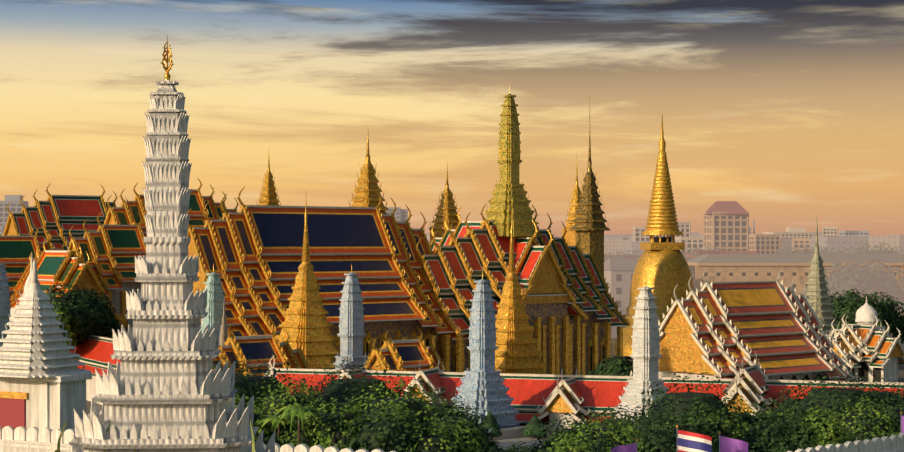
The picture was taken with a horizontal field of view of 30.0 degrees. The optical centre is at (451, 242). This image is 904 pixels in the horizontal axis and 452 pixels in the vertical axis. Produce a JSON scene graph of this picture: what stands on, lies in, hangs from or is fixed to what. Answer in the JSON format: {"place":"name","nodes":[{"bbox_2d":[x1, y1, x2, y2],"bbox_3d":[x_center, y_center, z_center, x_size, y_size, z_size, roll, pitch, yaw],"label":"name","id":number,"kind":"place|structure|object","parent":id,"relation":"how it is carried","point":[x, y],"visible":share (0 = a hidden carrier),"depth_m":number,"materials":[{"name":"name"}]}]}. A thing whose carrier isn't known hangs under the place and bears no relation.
{"place":"outdoors","nodes":[
{"label":"outdoors","id":0,"kind":"place"},
{"bbox_2d":[0,263,11,345],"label":"prang","id":1,"kind":"structure","parent":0,"point":[5,301],"depth_m":276.93,"materials":[{"name":"stone"}]},
{"bbox_2d":[2,183,127,249],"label":"temple roof","id":2,"kind":"structure","parent":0,"point":[56,216],"depth_m":356.99,"materials":[{"name":"red tile"}]},
{"bbox_2d":[256,155,280,205],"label":"spire","id":3,"kind":"structure","parent":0,"point":[268,195],"depth_m":342.71,"materials":[{"name":"gold metal"}]},
{"bbox_2d":[348,134,390,214],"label":"spire","id":4,"kind":"structure","parent":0,"point":[365,190],"depth_m":332.60,"materials":[{"name":"gold metal"}]},
{"bbox_2d":[0,195,868,235],"bbox_3d":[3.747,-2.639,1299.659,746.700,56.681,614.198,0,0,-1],"label":"city towers","id":5,"kind":"structure","parent":0,"point":[400,214],"depth_m":1089.02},
{"bbox_2d":[429,169,461,242],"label":"spire","id":6,"kind":"structure","parent":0,"point":[446,207],"depth_m":342.96,"materials":[{"name":"gold metal"}]},
{"bbox_2d":[0,0,903,236],"label":"sky","id":7,"kind":"structure","parent":0,"point":[791,112],"materials":[{"name":"orange"}]},
{"bbox_2d":[86,338,903,416],"bbox_3d":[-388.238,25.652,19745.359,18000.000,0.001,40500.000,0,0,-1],"label":"ground","id":8,"kind":"structure","parent":0,"point":[629,358],"depth_m":326.93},
{"bbox_2d":[0,223,65,295],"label":"temple roof","id":9,"kind":"structure","parent":8,"relation":"on","point":[15,253],"depth_m":337.52,"materials":[{"name":"green tile"}]},
{"bbox_2d":[49,300,77,345],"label":"tree","id":10,"kind":"object","parent":8,"relation":"on","point":[67,327],"visible":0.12,"depth_m":274.70,"materials":[{"name":"green plant"}]},
{"bbox_2d":[10,239,124,338],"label":"hall","id":11,"kind":"structure","parent":8,"relation":"on","point":[67,267],"depth_m":311.38,"materials":[{"name":"green tile"}]},
{"bbox_2d":[42,283,111,341],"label":"tree","id":12,"kind":"object","parent":8,"relation":"on","point":[87,319],"visible":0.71,"depth_m":280.35,"materials":[{"name":"green plant"}]},
{"bbox_2d":[65,288,120,338],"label":"tree","id":13,"kind":"object","parent":8,"relation":"on","point":[104,306],"visible":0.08,"depth_m":289.48,"materials":[{"name":"green plant"}]},
{"bbox_2d":[68,212,146,337],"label":"hall","id":14,"kind":"structure","parent":8,"relation":"on","point":[112,251],"depth_m":323.07,"materials":[{"name":"green tile"}]},
{"bbox_2d":[103,177,238,230],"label":"temple roof","id":15,"kind":"structure","parent":8,"relation":"on","point":[126,212],"depth_m":338.15,"materials":[{"name":"orange tile"}]},
{"bbox_2d":[69,34,274,451],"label":"white prang tower","id":16,"kind":"structure","parent":8,"relation":"on","point":[164,388],"depth_m":96.86,"materials":[{"name":"stone"}]},
{"bbox_2d":[54,419,276,451],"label":"gate naga finials","id":17,"kind":"object","parent":16,"relation":"attached to","point":[252,432],"visible":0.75,"depth_m":94.35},
{"bbox_2d":[69,335,275,404],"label":"gallery","id":18,"kind":"object","parent":8,"relation":"on","point":[94,352],"visible":0.08,"depth_m":271.58,"materials":[{"name":"red tile"}]},
{"bbox_2d":[201,263,226,333],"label":"prang","id":19,"kind":"structure","parent":8,"relation":"on","point":[215,301],"depth_m":225.63,"materials":[{"name":"stone"}]},
{"bbox_2d":[187,186,468,371],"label":"temple roof","id":20,"kind":"structure","parent":8,"relation":"on","point":[253,253],"depth_m":264.47,"materials":[{"name":"blue tile"}]},
{"bbox_2d":[332,265,367,369],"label":"prang","id":21,"kind":"structure","parent":8,"relation":"on","point":[351,334],"depth_m":223.93,"materials":[{"name":"stone"}]},
{"bbox_2d":[365,329,445,371],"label":"temple roof","id":22,"kind":"structure","parent":8,"relation":"on","point":[402,355],"depth_m":219.55,"materials":[{"name":"orange tile"}]},
{"bbox_2d":[67,234,903,254],"bbox_3d":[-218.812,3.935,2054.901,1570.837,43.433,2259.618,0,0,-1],"label":"city blocks","id":23,"kind":"structure","parent":8,"relation":"on","point":[892,241],"depth_m":1098.27,"materials":[{"name":"concrete"}]},
{"bbox_2d":[415,203,630,374],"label":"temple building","id":24,"kind":"structure","parent":8,"relation":"on","point":[455,267],"depth_m":285.89,"materials":[{"name":"red tile"}]},
{"bbox_2d":[429,206,588,374],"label":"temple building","id":25,"kind":"structure","parent":24,"relation":"on","point":[538,267],"depth_m":286.03,"materials":[{"name":"gold tile"}]},
{"bbox_2d":[480,84,538,235],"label":"temple spire","id":26,"kind":"structure","parent":25,"relation":"on","point":[509,192],"depth_m":289.80,"materials":[{"name":"gold metal"}]},
{"bbox_2d":[569,111,609,276],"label":"mondop","id":27,"kind":"structure","parent":8,"relation":"on","point":[589,220],"depth_m":333.47,"materials":[{"name":"gold metal"}]},
{"bbox_2d":[586,356,632,375],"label":"tree","id":28,"kind":"object","parent":8,"relation":"on","point":[618,366],"visible":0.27,"depth_m":230.10,"materials":[{"name":"green plant"}]},
{"bbox_2d":[613,115,694,355],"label":"golden chedi","id":29,"kind":"structure","parent":8,"relation":"on","point":[662,268],"depth_m":368.62,"materials":[{"name":"gold metal"}]},
{"bbox_2d":[425,233,903,254],"bbox_3d":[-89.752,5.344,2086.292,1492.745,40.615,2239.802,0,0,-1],"label":"city blocks","id":30,"kind":"structure","parent":8,"relation":"on","point":[609,245],"depth_m":1562.49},
{"bbox_2d":[604,249,903,337],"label":"buildings","id":31,"kind":"structure","parent":8,"relation":"on","point":[618,274],"depth_m":450.76,"materials":[{"name":"brown"}]},
{"bbox_2d":[687,254,903,314],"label":"ministry building","id":32,"kind":"structure","parent":8,"relation":"on","point":[738,267],"depth_m":473.05,"materials":[{"name":"grey"}]},
{"bbox_2d":[775,243,832,253],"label":"tree","id":33,"kind":"object","parent":8,"relation":"on","point":[797,252],"visible":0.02,"depth_m":848.14,"materials":[{"name":"grey plant"}]},
{"bbox_2d":[805,261,885,302],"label":"tree","id":34,"kind":"object","parent":8,"relation":"on","point":[844,279],"visible":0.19,"depth_m":426.50,"materials":[{"name":"grey plant"}]},
{"bbox_2d":[827,314,891,381],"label":"roof","id":35,"kind":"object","parent":8,"relation":"on","point":[849,341],"visible":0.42,"depth_m":254.48,"materials":[{"name":"white tile"}]},
{"bbox_2d":[821,313,903,381],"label":"pavilion","id":36,"kind":"structure","parent":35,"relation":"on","point":[885,357],"depth_m":254.36,"materials":[{"name":"orange tile"}]},
{"bbox_2d":[829,288,892,337],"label":"tree","id":37,"kind":"object","parent":8,"relation":"on","point":[851,304],"visible":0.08,"depth_m":327.06,"materials":[{"name":"green plant"}]},
{"bbox_2d":[847,243,899,253],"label":"tree","id":38,"kind":"object","parent":8,"relation":"on","point":[860,251],"visible":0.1,"depth_m":799.03,"materials":[{"name":"grey plant"}]},
{"bbox_2d":[847,258,903,311],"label":"tree","id":39,"kind":"object","parent":8,"relation":"on","point":[888,282],"visible":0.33,"depth_m":436.44,"materials":[{"name":"grey plant"}]},
{"bbox_2d":[862,292,903,343],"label":"tree","id":40,"kind":"object","parent":8,"relation":"on","point":[894,318],"visible":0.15,"depth_m":337.25,"materials":[{"name":"green plant"}]},
{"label":"gold chedi base","id":41,"kind":"object","parent":8,"relation":"on","visible":0},
{"bbox_2d":[277,202,339,368],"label":"golden stupa","id":42,"kind":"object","parent":41,"relation":"on","point":[306,323],"visible":0.81,"depth_m":225.11,"materials":[{"name":"metal"}]},
{"bbox_2d":[495,212,546,373],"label":"golden stupa","id":43,"kind":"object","parent":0,"point":[517,352],"visible":0.85,"depth_m":243.45,"materials":[{"name":"metal"}]},
{"bbox_2d":[562,162,581,245],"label":"spire","id":44,"kind":"structure","parent":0,"point":[570,235],"depth_m":348.83,"materials":[{"name":"gold metal"}]},
{"bbox_2d":[633,222,837,251],"bbox_3d":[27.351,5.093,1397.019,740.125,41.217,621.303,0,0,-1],"label":"distant buildings","id":45,"kind":"structure","parent":0,"point":[687,239],"depth_m":1297.54,"materials":[{"name":"concrete"}]},
{"bbox_2d":[604,232,867,255],"bbox_3d":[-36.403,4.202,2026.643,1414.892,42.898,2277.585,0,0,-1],"label":"city blocks","id":46,"kind":"structure","parent":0,"point":[835,242],"depth_m":895.97,"materials":[{"name":"concrete"}]},
{"bbox_2d":[703,201,810,253],"bbox_3d":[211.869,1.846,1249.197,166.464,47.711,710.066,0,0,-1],"label":"city towers","id":47,"kind":"structure","parent":0,"point":[726,224],"depth_m":896.37,"materials":[{"name":"concrete"}]},
{"bbox_2d":[803,219,837,334],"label":"spire","id":48,"kind":"structure","parent":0,"point":[817,290],"depth_m":299.34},
{"bbox_2d":[855,296,877,324],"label":"white dome","id":49,"kind":"structure","parent":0,"point":[865,311],"depth_m":284.31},
{"label":"lawn","id":50,"kind":"structure","parent":0,"visible":0},
{"bbox_2d":[0,373,91,431],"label":"gate body","id":51,"kind":"structure","parent":50,"relation":"on","point":[47,402],"depth_m":143.45,"materials":[{"name":"paint"}]},
{"bbox_2d":[0,260,90,377],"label":"pavilion spire","id":52,"kind":"structure","parent":51,"relation":"on","point":[34,345],"depth_m":143.82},
{"bbox_2d":[0,426,396,451],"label":"wall","id":53,"kind":"structure","parent":50,"relation":"on","point":[25,439],"depth_m":142.10,"materials":[{"name":"white paint"}]},
{"bbox_2d":[212,355,272,407],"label":"tree","id":54,"kind":"object","parent":50,"relation":"on","point":[241,387],"visible":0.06,"depth_m":150.00,"materials":[{"name":"green plant"}]},
{"bbox_2d":[227,394,283,445],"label":"bush","id":55,"kind":"object","parent":50,"relation":"on","point":[264,427],"visible":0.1,"depth_m":137.72,"materials":[{"name":"green plant"}]},
{"bbox_2d":[221,353,320,412],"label":"tree","id":56,"kind":"object","parent":50,"relation":"on","point":[250,379],"visible":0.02,"depth_m":157.13,"materials":[{"name":"green plant"}]},
{"bbox_2d":[251,413,296,446],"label":"bush","id":57,"kind":"object","parent":50,"relation":"on","point":[285,428],"visible":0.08,"depth_m":137.20,"materials":[{"name":"green plant"}]},
{"bbox_2d":[254,414,308,443],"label":"palm","id":58,"kind":"object","parent":50,"relation":"on","point":[282,420],"visible":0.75,"depth_m":136.02,"materials":[{"name":"green plant"}]},
{"bbox_2d":[246,377,328,428],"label":"tree","id":59,"kind":"object","parent":50,"relation":"on","point":[276,402],"visible":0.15,"depth_m":147.47,"materials":[{"name":"green plant"}]},
{"bbox_2d":[267,405,333,444],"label":"palm","id":60,"kind":"object","parent":50,"relation":"on","point":[299,410],"visible":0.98,"depth_m":133.95,"materials":[{"name":"green plant"}]},
{"bbox_2d":[285,378,328,401],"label":"tree","id":61,"kind":"object","parent":50,"relation":"on","point":[309,388],"visible":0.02,"depth_m":170.26,"materials":[{"name":"green plant"}]},
{"bbox_2d":[280,395,377,451],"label":"tree","id":62,"kind":"object","parent":50,"relation":"on","point":[314,435],"visible":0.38,"depth_m":136.95,"materials":[{"name":"green plant"}]},
{"bbox_2d":[316,404,364,442],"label":"shrub","id":63,"kind":"object","parent":50,"relation":"on","point":[346,424],"visible":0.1,"depth_m":137.69,"materials":[{"name":"green plant"}]},
{"bbox_2d":[301,358,417,415],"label":"tree","id":64,"kind":"object","parent":50,"relation":"on","point":[348,388],"visible":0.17,"depth_m":164.59,"materials":[{"name":"green plant"}]},
{"bbox_2d":[344,405,426,451],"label":"bush","id":65,"kind":"object","parent":50,"relation":"on","point":[383,434],"visible":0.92,"depth_m":135.33,"materials":[{"name":"green plant"}]},
{"bbox_2d":[373,401,423,435],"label":"shrub","id":66,"kind":"object","parent":50,"relation":"on","point":[401,416],"visible":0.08,"depth_m":144.27,"materials":[{"name":"green plant"}]},
{"bbox_2d":[348,376,451,435],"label":"tree","id":67,"kind":"object","parent":50,"relation":"on","point":[420,408],"visible":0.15,"depth_m":149.59,"materials":[{"name":"green plant"}]},
{"bbox_2d":[393,384,442,402],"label":"tree","id":68,"kind":"object","parent":50,"relation":"on","point":[418,395],"visible":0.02,"depth_m":168.42,"materials":[{"name":"green plant"}]},
{"bbox_2d":[407,424,458,451],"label":"bush","id":69,"kind":"object","parent":50,"relation":"on","point":[431,426],"visible":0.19,"depth_m":138.63,"materials":[{"name":"green plant"}]},
{"bbox_2d":[411,418,465,451],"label":"shrub","id":70,"kind":"object","parent":50,"relation":"on","point":[438,443],"visible":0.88,"depth_m":136.16,"materials":[{"name":"green plant"}]},
{"bbox_2d":[403,384,496,443],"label":"tree","id":71,"kind":"object","parent":50,"relation":"on","point":[438,406],"visible":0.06,"depth_m":158.67,"materials":[{"name":"green plant"}]},
{"bbox_2d":[430,418,488,451],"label":"bush","id":72,"kind":"object","parent":50,"relation":"on","point":[469,442],"visible":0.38,"depth_m":140.01,"materials":[{"name":"green plant"}]},
{"bbox_2d":[424,398,500,451],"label":"shrub","id":73,"kind":"object","parent":50,"relation":"on","point":[467,422],"visible":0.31,"depth_m":142.43,"materials":[{"name":"green plant"}]},
{"bbox_2d":[501,440,537,451],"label":"bush","id":74,"kind":"object","parent":50,"relation":"on","point":[515,448],"visible":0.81,"depth_m":149.26,"materials":[{"name":"green plant"}]},
{"bbox_2d":[528,413,598,451],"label":"tree","id":75,"kind":"object","parent":50,"relation":"on","point":[556,430],"visible":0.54,"depth_m":148.43,"materials":[{"name":"green plant"}]},
{"bbox_2d":[551,435,594,451],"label":"shrub","id":76,"kind":"object","parent":50,"relation":"on","point":[584,445],"visible":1,"depth_m":128.17,"materials":[{"name":"green plant"}]},
{"bbox_2d":[538,410,640,451],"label":"tree","id":77,"kind":"object","parent":50,"relation":"on","point":[601,429],"visible":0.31,"depth_m":140.93,"materials":[{"name":"green plant"}]},
{"bbox_2d":[575,428,623,451],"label":"shrub","id":78,"kind":"object","parent":50,"relation":"on","point":[599,446],"visible":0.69,"depth_m":131.79,"materials":[{"name":"green plant"}]},
{"bbox_2d":[586,405,640,429],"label":"tree","id":79,"kind":"object","parent":50,"relation":"on","point":[605,418],"visible":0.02,"depth_m":159.04,"materials":[{"name":"green plant"}]},
{"bbox_2d":[611,438,637,451],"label":"purple flag","id":80,"kind":"object","parent":50,"relation":"on","point":[627,448],"visible":1,"depth_m":120.45,"materials":[{"name":"fabric"}]},
{"bbox_2d":[604,427,650,451],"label":"shrub","id":81,"kind":"object","parent":50,"relation":"on","point":[628,439],"visible":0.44,"depth_m":131.22,"materials":[{"name":"green plant"}]},
{"bbox_2d":[614,281,669,421],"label":"prang","id":82,"kind":"structure","parent":50,"relation":"on","point":[645,355],"depth_m":178.66,"materials":[{"name":"stone"}]},
{"bbox_2d":[628,414,679,451],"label":"shrub","id":83,"kind":"object","parent":50,"relation":"on","point":[660,440],"visible":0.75,"depth_m":130.53,"materials":[{"name":"green plant"}]},
{"bbox_2d":[616,402,691,435],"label":"tree","id":84,"kind":"object","parent":50,"relation":"on","point":[651,415],"visible":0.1,"depth_m":149.06,"materials":[{"name":"green plant"}]},
{"bbox_2d":[665,409,716,441],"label":"shrub","id":85,"kind":"object","parent":50,"relation":"on","point":[690,427],"visible":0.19,"depth_m":135.18,"materials":[{"name":"green plant"}]},
{"bbox_2d":[629,371,756,438],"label":"tree","id":86,"kind":"object","parent":50,"relation":"on","point":[689,399],"visible":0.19,"depth_m":155.67,"materials":[{"name":"green plant"}]},
{"bbox_2d":[676,425,711,451],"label":"thai flag","id":87,"kind":"object","parent":50,"relation":"on","point":[690,442],"visible":1,"depth_m":120.18,"materials":[{"name":"multicoloured fabric"}]},
{"bbox_2d":[688,409,733,451],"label":"shrub","id":88,"kind":"object","parent":50,"relation":"on","point":[715,427],"visible":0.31,"depth_m":135.90,"materials":[{"name":"green plant"}]},
{"bbox_2d":[687,405,752,440],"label":"tree","id":89,"kind":"object","parent":50,"relation":"on","point":[740,428],"visible":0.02,"depth_m":149.15,"materials":[{"name":"green plant"}]},
{"bbox_2d":[719,431,747,451],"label":"purple flag","id":90,"kind":"object","parent":50,"relation":"on","point":[726,444],"visible":1,"depth_m":124.34,"materials":[{"name":"fabric"}]},
{"bbox_2d":[731,430,768,451],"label":"shrub","id":91,"kind":"object","parent":50,"relation":"on","point":[752,449],"visible":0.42,"depth_m":137.95,"materials":[{"name":"green plant"}]},
{"bbox_2d":[722,400,778,427],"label":"tree","id":92,"kind":"object","parent":50,"relation":"on","point":[743,416],"visible":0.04,"depth_m":163.77,"materials":[{"name":"green plant"}]},
{"bbox_2d":[744,413,797,451],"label":"shrub","id":93,"kind":"object","parent":50,"relation":"on","point":[774,437],"visible":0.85,"depth_m":138.56,"materials":[{"name":"green plant"}]},
{"bbox_2d":[759,384,816,414],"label":"tree","id":94,"kind":"object","parent":50,"relation":"on","point":[789,403],"depth_m":175.56,"materials":[{"name":"green plant"}]},
{"bbox_2d":[779,413,817,449],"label":"shrub","id":95,"kind":"object","parent":50,"relation":"on","point":[803,440],"visible":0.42,"depth_m":139.24,"materials":[{"name":"green plant"}]},
{"bbox_2d":[797,406,852,448],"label":"shrub","id":96,"kind":"object","parent":50,"relation":"on","point":[828,432],"visible":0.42,"depth_m":140.26,"materials":[{"name":"green plant"}]},
{"bbox_2d":[755,370,903,421],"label":"tree","id":97,"kind":"object","parent":50,"relation":"on","point":[827,398],"visible":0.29,"depth_m":170.10,"materials":[{"name":"green plant"}]},
{"bbox_2d":[787,433,903,451],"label":"wall","id":98,"kind":"structure","parent":50,"relation":"on","point":[893,443],"depth_m":134.04,"materials":[{"name":"white paint"}]},
{"bbox_2d":[843,427,871,441],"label":"shrub","id":99,"kind":"object","parent":50,"relation":"on","point":[850,431],"visible":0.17,"depth_m":149.03,"materials":[{"name":"green plant"}]},
{"bbox_2d":[827,396,900,439],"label":"tree","id":100,"kind":"object","parent":50,"relation":"on","point":[871,422],"visible":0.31,"depth_m":158.29,"materials":[{"name":"green plant"}]},
{"bbox_2d":[837,375,903,406],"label":"tree","id":101,"kind":"object","parent":50,"relation":"on","point":[892,393],"visible":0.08,"depth_m":176.91,"materials":[{"name":"green plant"}]},
{"bbox_2d":[869,393,903,431],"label":"shrub","id":102,"kind":"object","parent":50,"relation":"on","point":[896,410],"visible":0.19,"depth_m":163.70,"materials":[{"name":"green plant"}]},
{"label":"paving","id":103,"kind":"structure","parent":0,"visible":0},
{"bbox_2d":[219,297,227,344],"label":"spire","id":104,"kind":"structure","parent":103,"relation":"on","point":[223,334],"depth_m":212.34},
{"bbox_2d":[212,323,310,376],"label":"temple roof","id":105,"kind":"structure","parent":103,"relation":"on","point":[285,354],"depth_m":211.84,"materials":[{"name":"orange tile"}]},
{"bbox_2d":[338,355,370,378],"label":"roof","id":106,"kind":"structure","parent":103,"relation":"on","point":[345,375],"depth_m":201.24,"materials":[{"name":"red tile"}]},
{"bbox_2d":[402,355,447,402],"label":"gate roof","id":107,"kind":"structure","parent":103,"relation":"on","point":[427,378],"depth_m":197.50,"materials":[{"name":"paint"}]},
{"bbox_2d":[450,270,519,426],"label":"prang","id":108,"kind":"structure","parent":103,"relation":"on","point":[483,388],"depth_m":188.05,"materials":[{"name":"stone"}]},
{"bbox_2d":[491,429,551,451],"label":"raised court","id":109,"kind":"object","parent":103,"relation":"on","point":[504,443],"depth_m":182.98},
{"bbox_2d":[481,411,502,437],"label":"topiary","id":110,"kind":"object","parent":109,"relation":"on","point":[491,419],"visible":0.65,"depth_m":184.61,"materials":[{"name":"green plant"}]},
{"bbox_2d":[483,423,527,439],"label":"pathway","id":111,"kind":"structure","parent":109,"relation":"on","point":[511,431],"depth_m":186.27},
{"bbox_2d":[522,415,547,435],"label":"topiary","id":112,"kind":"object","parent":109,"relation":"on","point":[533,424],"visible":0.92,"depth_m":185.61,"materials":[{"name":"green plant"}]},
{"bbox_2d":[537,364,589,431],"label":"gate roof","id":113,"kind":"structure","parent":103,"relation":"on","point":[565,396],"depth_m":191.99,"materials":[{"name":"white tile"}]},
{"bbox_2d":[268,356,903,428],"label":"gallery","id":114,"kind":"object","parent":103,"relation":"on","point":[527,392],"visible":0.21,"depth_m":195.53,"materials":[{"name":"red tile"}]},
{"bbox_2d":[630,265,860,380],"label":"hall","id":115,"kind":"structure","parent":103,"relation":"on","point":[718,329],"depth_m":206.65,"materials":[{"name":"tile"}]},
{"bbox_2d":[720,355,773,417],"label":"gate roof","id":116,"kind":"structure","parent":103,"relation":"on","point":[748,383],"depth_m":184.78,"materials":[{"name":"white tile"}]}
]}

